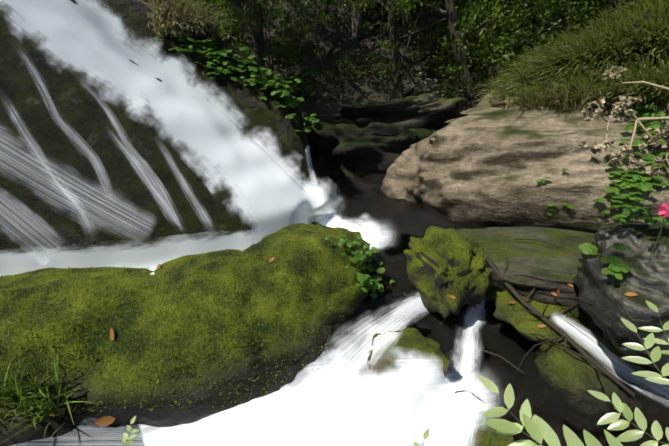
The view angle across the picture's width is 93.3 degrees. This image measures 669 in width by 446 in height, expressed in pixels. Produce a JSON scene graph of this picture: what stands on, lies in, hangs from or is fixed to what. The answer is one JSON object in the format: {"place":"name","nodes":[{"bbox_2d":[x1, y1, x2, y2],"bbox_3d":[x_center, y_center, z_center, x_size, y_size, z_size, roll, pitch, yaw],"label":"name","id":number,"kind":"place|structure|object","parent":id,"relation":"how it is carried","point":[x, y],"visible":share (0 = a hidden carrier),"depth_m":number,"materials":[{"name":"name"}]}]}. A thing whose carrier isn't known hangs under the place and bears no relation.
{"place":"outdoors","nodes":[
{"label":"outdoors","id":0,"kind":"place"},
{"bbox_2d":[71,0,668,445],"bbox_3d":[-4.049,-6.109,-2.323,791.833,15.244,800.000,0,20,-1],"label":"ground","id":1,"kind":"structure","parent":0,"point":[505,340],"depth_m":2.98,"materials":[{"name":"black soil"}]},
{"bbox_2d":[11,418,143,445],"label":"stream water","id":2,"kind":"structure","parent":1,"relation":"on","point":[84,437],"depth_m":1.00,"materials":[{"name":"liquid"}]},
{"bbox_2d":[0,267,160,445],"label":"boulder","id":3,"kind":"object","parent":1,"relation":"on","point":[80,416],"visible":0.23,"depth_m":1.07,"materials":[{"name":"green plant"}]},
{"bbox_2d":[0,349,93,443],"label":"grass tuft","id":4,"kind":"object","parent":3,"relation":"on","point":[42,391],"depth_m":0.97,"materials":[{"name":"green plant"}]},
{"bbox_2d":[0,0,314,252],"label":"waterfall rock","id":5,"kind":"object","parent":1,"relation":"on","point":[80,111],"visible":0.21,"depth_m":1.56,"materials":[{"name":"black stone"}]},
{"bbox_2d":[153,25,321,137],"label":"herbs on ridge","id":6,"kind":"object","parent":5,"relation":"on","point":[285,93],"visible":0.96,"depth_m":2.18,"materials":[{"name":"green plant"}]},
{"bbox_2d":[137,0,239,38],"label":"dry grass","id":7,"kind":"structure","parent":1,"relation":"on","point":[171,8],"depth_m":2.12,"materials":[{"name":"beige plant"}]},
{"bbox_2d":[180,0,230,36],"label":"shrub","id":8,"kind":"object","parent":1,"relation":"on","point":[222,33],"visible":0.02,"depth_m":3.56,"materials":[{"name":"green plant"}]},
{"bbox_2d":[82,249,333,432],"bbox_3d":[-0.560,0.544,1.505,1.146,0.760,0.989,0,20,-1],"label":"boulder","id":9,"kind":"object","parent":1,"relation":"on","point":[163,413],"visible":0.5,"depth_m":1.12,"materials":[{"name":"green plant"}]},
{"bbox_2d":[211,22,232,44],"bbox_3d":[-1.625,-1.515,4.110,1.798,1.959,2.050,0,20,-1],"label":"shrub","id":10,"kind":"object","parent":1,"relation":"on","point":[220,36],"depth_m":3.53,"materials":[{"name":"green plant"}]},
{"bbox_2d":[186,0,266,62],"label":"shrub","id":11,"kind":"object","parent":1,"relation":"on","point":[216,16],"visible":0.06,"depth_m":5.88,"materials":[{"name":"green plant"}]},
{"bbox_2d":[232,38,260,61],"bbox_3d":[-1.884,-2.107,5.438,1.616,1.729,2.134,9,22,23],"label":"shrub","id":12,"kind":"object","parent":1,"relation":"on","point":[245,52],"depth_m":4.96,"materials":[{"name":"green plant"}]},
{"bbox_2d":[249,0,265,66],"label":"tree","id":13,"kind":"object","parent":1,"relation":"on","point":[260,41],"visible":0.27,"depth_m":5.46,"materials":[{"name":"brown plant"}]},
{"bbox_2d":[185,0,349,101],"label":"tree","id":14,"kind":"object","parent":1,"relation":"on","point":[252,16],"visible":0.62,"depth_m":5.10,"materials":[{"name":"green plant"}]},
{"bbox_2d":[222,0,319,100],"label":"shrub","id":15,"kind":"object","parent":1,"relation":"on","point":[281,50],"visible":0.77,"depth_m":5.42,"materials":[{"name":"green plant"}]},
{"bbox_2d":[205,0,337,46],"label":"shrub","id":16,"kind":"object","parent":1,"relation":"on","point":[324,19],"visible":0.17,"depth_m":6.33,"materials":[{"name":"green plant"}]},
{"bbox_2d":[239,221,370,337],"bbox_3d":[-0.185,0.452,1.743,1.108,0.920,0.833,-16,25,-37],"label":"boulder","id":17,"kind":"object","parent":1,"relation":"on","point":[310,240],"visible":0.23,"depth_m":1.38,"materials":[{"name":"green plant"}]},
{"bbox_2d":[0,249,428,412],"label":"moss shoots","id":18,"kind":"object","parent":17,"relation":"on","point":[82,310],"visible":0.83,"depth_m":1.13,"materials":[{"name":"green plant"}]},
{"bbox_2d":[325,234,394,300],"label":"herbs on boulder","id":19,"kind":"object","parent":17,"relation":"on","point":[372,284],"visible":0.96,"depth_m":1.49,"materials":[{"name":"green plant"}]},
{"bbox_2d":[303,117,318,186],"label":"waterfall","id":20,"kind":"object","parent":1,"relation":"on","point":[311,170],"visible":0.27,"depth_m":2.29,"materials":[{"name":"liquid"}]},
{"bbox_2d":[139,347,504,445],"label":"water rapids","id":21,"kind":"structure","parent":1,"relation":"on","point":[409,399],"depth_m":1.07,"materials":[{"name":"liquid"}]},
{"bbox_2d":[171,293,427,445],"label":"water rapids","id":22,"kind":"structure","parent":21,"relation":"on","point":[251,425],"depth_m":1.24,"materials":[{"name":"liquid"}]},
{"bbox_2d":[49,257,637,425],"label":"fallen leaves","id":23,"kind":"object","parent":1,"relation":"on","point":[105,420],"visible":0.79,"depth_m":1.00,"materials":[{"name":"orange plant"}]},
{"bbox_2d":[265,0,425,92],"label":"shrub","id":24,"kind":"object","parent":1,"relation":"on","point":[298,6],"visible":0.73,"depth_m":5.57,"materials":[{"name":"green plant"}]},
{"bbox_2d":[350,0,364,37],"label":"tree","id":25,"kind":"object","parent":1,"relation":"on","point":[356,21],"visible":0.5,"depth_m":6.44,"materials":[{"name":"brown plant"}]},
{"bbox_2d":[306,121,435,176],"bbox_3d":[0.382,-0.791,4.078,1.748,1.020,1.480,-7,21,-18],"label":"mossy rock","id":26,"kind":"object","parent":1,"relation":"on","point":[348,150],"visible":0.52,"depth_m":3.46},
{"bbox_2d":[121,301,668,445],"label":"compound leaves","id":27,"kind":"object","parent":1,"relation":"on","point":[538,429],"visible":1,"depth_m":0.38,"materials":[{"name":"green plant"}]},
{"bbox_2d":[330,0,462,99],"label":"shrub","id":28,"kind":"object","parent":1,"relation":"on","point":[403,6],"visible":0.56,"depth_m":4.97,"materials":[{"name":"green plant"}]},
{"bbox_2d":[298,188,495,385],"bbox_3d":[-0.270,-0.155,2.848,6.500,0.450,6.500,0,20,-1],"label":"stream water surface","id":29,"kind":"object","parent":1,"relation":"on","point":[367,305],"depth_m":1.51,"materials":[{"name":"liquid"}]},
{"bbox_2d":[0,215,398,275],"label":"water pool","id":30,"kind":"structure","parent":29,"relation":"on","point":[151,256],"depth_m":1.46,"materials":[{"name":"liquid"}]},
{"bbox_2d":[0,189,64,265],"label":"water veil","id":31,"kind":"object","parent":30,"relation":"on","point":[25,227],"visible":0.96,"depth_m":1.35,"materials":[{"name":"liquid"}]},
{"bbox_2d":[6,98,96,235],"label":"water rivulet","id":32,"kind":"structure","parent":30,"relation":"on","point":[34,149],"depth_m":1.41,"materials":[{"name":"liquid"}]},
{"bbox_2d":[0,125,157,249],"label":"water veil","id":33,"kind":"object","parent":30,"relation":"on","point":[70,186],"visible":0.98,"depth_m":1.41,"materials":[{"name":"liquid"}]},
{"bbox_2d":[14,43,116,205],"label":"water rivulet","id":34,"kind":"structure","parent":33,"relation":"attached to","point":[91,153],"depth_m":1.50,"materials":[{"name":"liquid"}]},
{"bbox_2d":[74,73,181,225],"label":"water rivulet","id":35,"kind":"structure","parent":30,"relation":"on","point":[138,160],"depth_m":1.52,"materials":[{"name":"liquid"}]},
{"bbox_2d":[109,127,183,232],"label":"water rivulet","id":36,"kind":"structure","parent":30,"relation":"on","point":[152,188],"depth_m":1.50,"materials":[{"name":"liquid"}]},
{"bbox_2d":[0,0,349,244],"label":"waterfall","id":37,"kind":"object","parent":30,"relation":"on","point":[271,193],"visible":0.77,"depth_m":1.69,"materials":[{"name":"liquid"}]},
{"bbox_2d":[157,141,213,230],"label":"water rivulet","id":38,"kind":"structure","parent":30,"relation":"on","point":[182,179],"depth_m":1.54,"materials":[{"name":"liquid"}]},
{"bbox_2d":[403,238,635,396],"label":"fallen branches","id":39,"kind":"object","parent":29,"relation":"on","point":[542,317],"visible":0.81,"depth_m":1.22,"materials":[{"name":"brown wood"}]},
{"bbox_2d":[332,93,467,130],"bbox_3d":[0.888,-1.446,4.676,1.927,0.898,1.442,2,20,5],"label":"ledge rock","id":40,"kind":"object","parent":1,"relation":"on","point":[429,111],"visible":0.56,"depth_m":4.11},
{"bbox_2d":[341,0,464,53],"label":"tree","id":41,"kind":"object","parent":1,"relation":"on","point":[427,35],"visible":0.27,"depth_m":6.13,"materials":[{"name":"green plant"}]},
{"bbox_2d":[367,327,450,376],"bbox_3d":[0.277,0.582,1.230,0.318,0.320,0.278,-11,23,-28],"label":"stream rock","id":42,"kind":"object","parent":1,"relation":"on","point":[412,339],"visible":0.19,"depth_m":1.15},
{"bbox_2d":[336,0,513,51],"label":"tree","id":43,"kind":"object","parent":1,"relation":"on","point":[488,2],"visible":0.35,"depth_m":6.36,"materials":[{"name":"green plant"}]},
{"bbox_2d":[411,78,456,98],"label":"grey rock","id":44,"kind":"object","parent":1,"relation":"on","point":[416,90],"visible":0.29,"depth_m":5.99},
{"bbox_2d":[403,298,488,445],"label":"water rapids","id":45,"kind":"structure","parent":1,"relation":"on","point":[457,430],"depth_m":1.03,"materials":[{"name":"liquid"}]},
{"bbox_2d":[403,226,491,318],"bbox_3d":[0.531,0.231,1.522,0.307,0.447,0.424,-11,23,-28],"label":"boulder","id":46,"kind":"object","parent":1,"relation":"on","point":[456,267],"visible":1,"depth_m":1.39,"materials":[{"name":"green plant"}]},
{"bbox_2d":[310,0,603,108],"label":"tree","id":47,"kind":"object","parent":1,"relation":"on","point":[449,12],"visible":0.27,"depth_m":4.81,"materials":[{"name":"green plant"}]},
{"bbox_2d":[357,0,556,98],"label":"tree","id":48,"kind":"object","parent":1,"relation":"on","point":[394,57],"visible":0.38,"depth_m":5.38,"materials":[{"name":"green plant"}]},
{"bbox_2d":[417,0,526,97],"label":"shrub","id":49,"kind":"object","parent":1,"relation":"on","point":[439,3],"visible":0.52,"depth_m":4.74,"materials":[{"name":"green plant"}]},
{"bbox_2d":[454,390,515,445],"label":"stream rock","id":50,"kind":"object","parent":1,"relation":"on","point":[490,437],"visible":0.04,"depth_m":0.94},
{"bbox_2d":[475,85,517,106],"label":"rock","id":51,"kind":"object","parent":1,"relation":"on","point":[483,101],"depth_m":4.12,"materials":[{"name":"beige stone"}]},
{"bbox_2d":[459,103,516,115],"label":"strata rock","id":52,"kind":"object","parent":51,"relation":"on","point":[487,109],"visible":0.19,"depth_m":3.08,"materials":[{"name":"beige stone"}]},
{"bbox_2d":[486,89,576,106],"bbox_3d":[2.461,-1.338,2.967,1.884,0.512,1.170,4,20,11],"label":"strata rock","id":53,"kind":"object","parent":51,"relation":"on","point":[498,104],"visible":0.12,"depth_m":2.93,"materials":[{"name":"beige stone"}]},
{"bbox_2d":[421,0,581,99],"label":"tree","id":54,"kind":"object","parent":1,"relation":"on","point":[517,46],"visible":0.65,"depth_m":4.44,"materials":[{"name":"green plant"}]},
{"bbox_2d":[440,2,576,82],"bbox_3d":[3.336,-3.414,4.388,3.089,3.020,2.948,0,20,-1],"label":"shrub","id":55,"kind":"object","parent":1,"relation":"on","point":[569,5],"visible":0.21,"depth_m":5.23,"materials":[{"name":"green plant"}]},
{"bbox_2d":[481,14,547,40],"bbox_3d":[3.998,-4.060,5.459,2.496,1.815,1.990,0,20,-1],"label":"shrub","id":56,"kind":"object","parent":1,"relation":"on","point":[528,17],"visible":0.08,"depth_m":5.85,"materials":[{"name":"green plant"}]},
{"bbox_2d":[380,105,668,233],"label":"rock","id":57,"kind":"object","parent":1,"relation":"on","point":[490,169],"visible":0.48,"depth_m":2.03,"materials":[{"name":"beige stone"}]},
{"bbox_2d":[455,226,594,307],"bbox_3d":[1.320,0.255,1.623,1.535,0.305,0.793,4,20,11],"label":"ledge","id":58,"kind":"object","parent":1,"relation":"on","point":[545,269],"visible":0.25,"depth_m":1.49,"materials":[{"name":"stone"}]},
{"bbox_2d":[471,0,585,55],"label":"shrub","id":59,"kind":"object","parent":1,"relation":"on","point":[544,9],"visible":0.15,"depth_m":5.23,"materials":[{"name":"green plant"}]},
{"bbox_2d":[486,4,580,46],"bbox_3d":[3.589,-3.651,5.499,1.845,1.843,1.586,13,24,32],"label":"shrub","id":60,"kind":"object","parent":1,"relation":"on","point":[499,31],"visible":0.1,"depth_m":5.62,"materials":[{"name":"green plant"}]},
{"bbox_2d":[464,0,621,93],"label":"shrub","id":61,"kind":"object","parent":1,"relation":"on","point":[551,26],"visible":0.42,"depth_m":4.39,"materials":[{"name":"green plant"}]},
{"bbox_2d":[484,0,636,71],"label":"shrub","id":62,"kind":"object","parent":1,"relation":"on","point":[606,4],"visible":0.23,"depth_m":3.67,"materials":[{"name":"green plant"}]},
{"bbox_2d":[517,0,604,38],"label":"shrub","id":63,"kind":"object","parent":1,"relation":"on","point":[562,18],"visible":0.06,"depth_m":5.40,"materials":[{"name":"green plant"}]},
{"bbox_2d":[533,0,600,31],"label":"shrub","id":64,"kind":"object","parent":1,"relation":"on","point":[590,15],"visible":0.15,"depth_m":4.47,"materials":[{"name":"green plant"}]},
{"bbox_2d":[473,0,668,111],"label":"slope grass","id":65,"kind":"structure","parent":1,"relation":"on","point":[653,31],"depth_m":2.38,"materials":[{"name":"green plant"}]},
{"bbox_2d":[516,0,636,53],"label":"shrub","id":66,"kind":"object","parent":1,"relation":"on","point":[580,6],"visible":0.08,"depth_m":4.32,"materials":[{"name":"green plant"}]},
{"bbox_2d":[486,289,668,376],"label":"mossy rock","id":67,"kind":"object","parent":1,"relation":"on","point":[523,323],"visible":0.29,"depth_m":1.28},
{"bbox_2d":[573,221,668,370],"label":"boulder","id":68,"kind":"object","parent":67,"relation":"on","point":[645,278],"visible":0.83,"depth_m":0.98,"materials":[{"name":"grey stone"}]},
{"bbox_2d":[536,100,668,288],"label":"herbs","id":69,"kind":"object","parent":68,"relation":"on","point":[617,266],"visible":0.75,"depth_m":1.67,"materials":[{"name":"green plant"}]},
{"bbox_2d":[649,203,668,259],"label":"pink blossom","id":70,"kind":"object","parent":68,"relation":"on","point":[663,212],"visible":1,"depth_m":0.87,"materials":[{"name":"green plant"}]},
{"bbox_2d":[515,342,642,436],"bbox_3d":[0.872,0.611,1.162,0.345,0.280,0.292,10,22,25],"label":"stream rock","id":71,"kind":"object","parent":1,"relation":"on","point":[554,383],"visible":0.69,"depth_m":1.08,"materials":[{"name":"stone"}]},
{"bbox_2d":[551,313,668,405],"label":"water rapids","id":72,"kind":"structure","parent":1,"relation":"on","point":[657,388],"depth_m":1.13,"materials":[{"name":"liquid"}]},
{"bbox_2d":[612,0,629,22],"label":"foliage","id":73,"kind":"object","parent":1,"relation":"on","point":[622,4],"visible":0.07,"depth_m":3.90,"materials":[{"name":"green plant"}]},
{"bbox_2d":[578,66,668,176],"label":"dried flowers","id":74,"kind":"object","parent":1,"relation":"on","point":[613,156],"visible":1,"depth_m":0.88,"materials":[{"name":"beige plant"}]}
]}

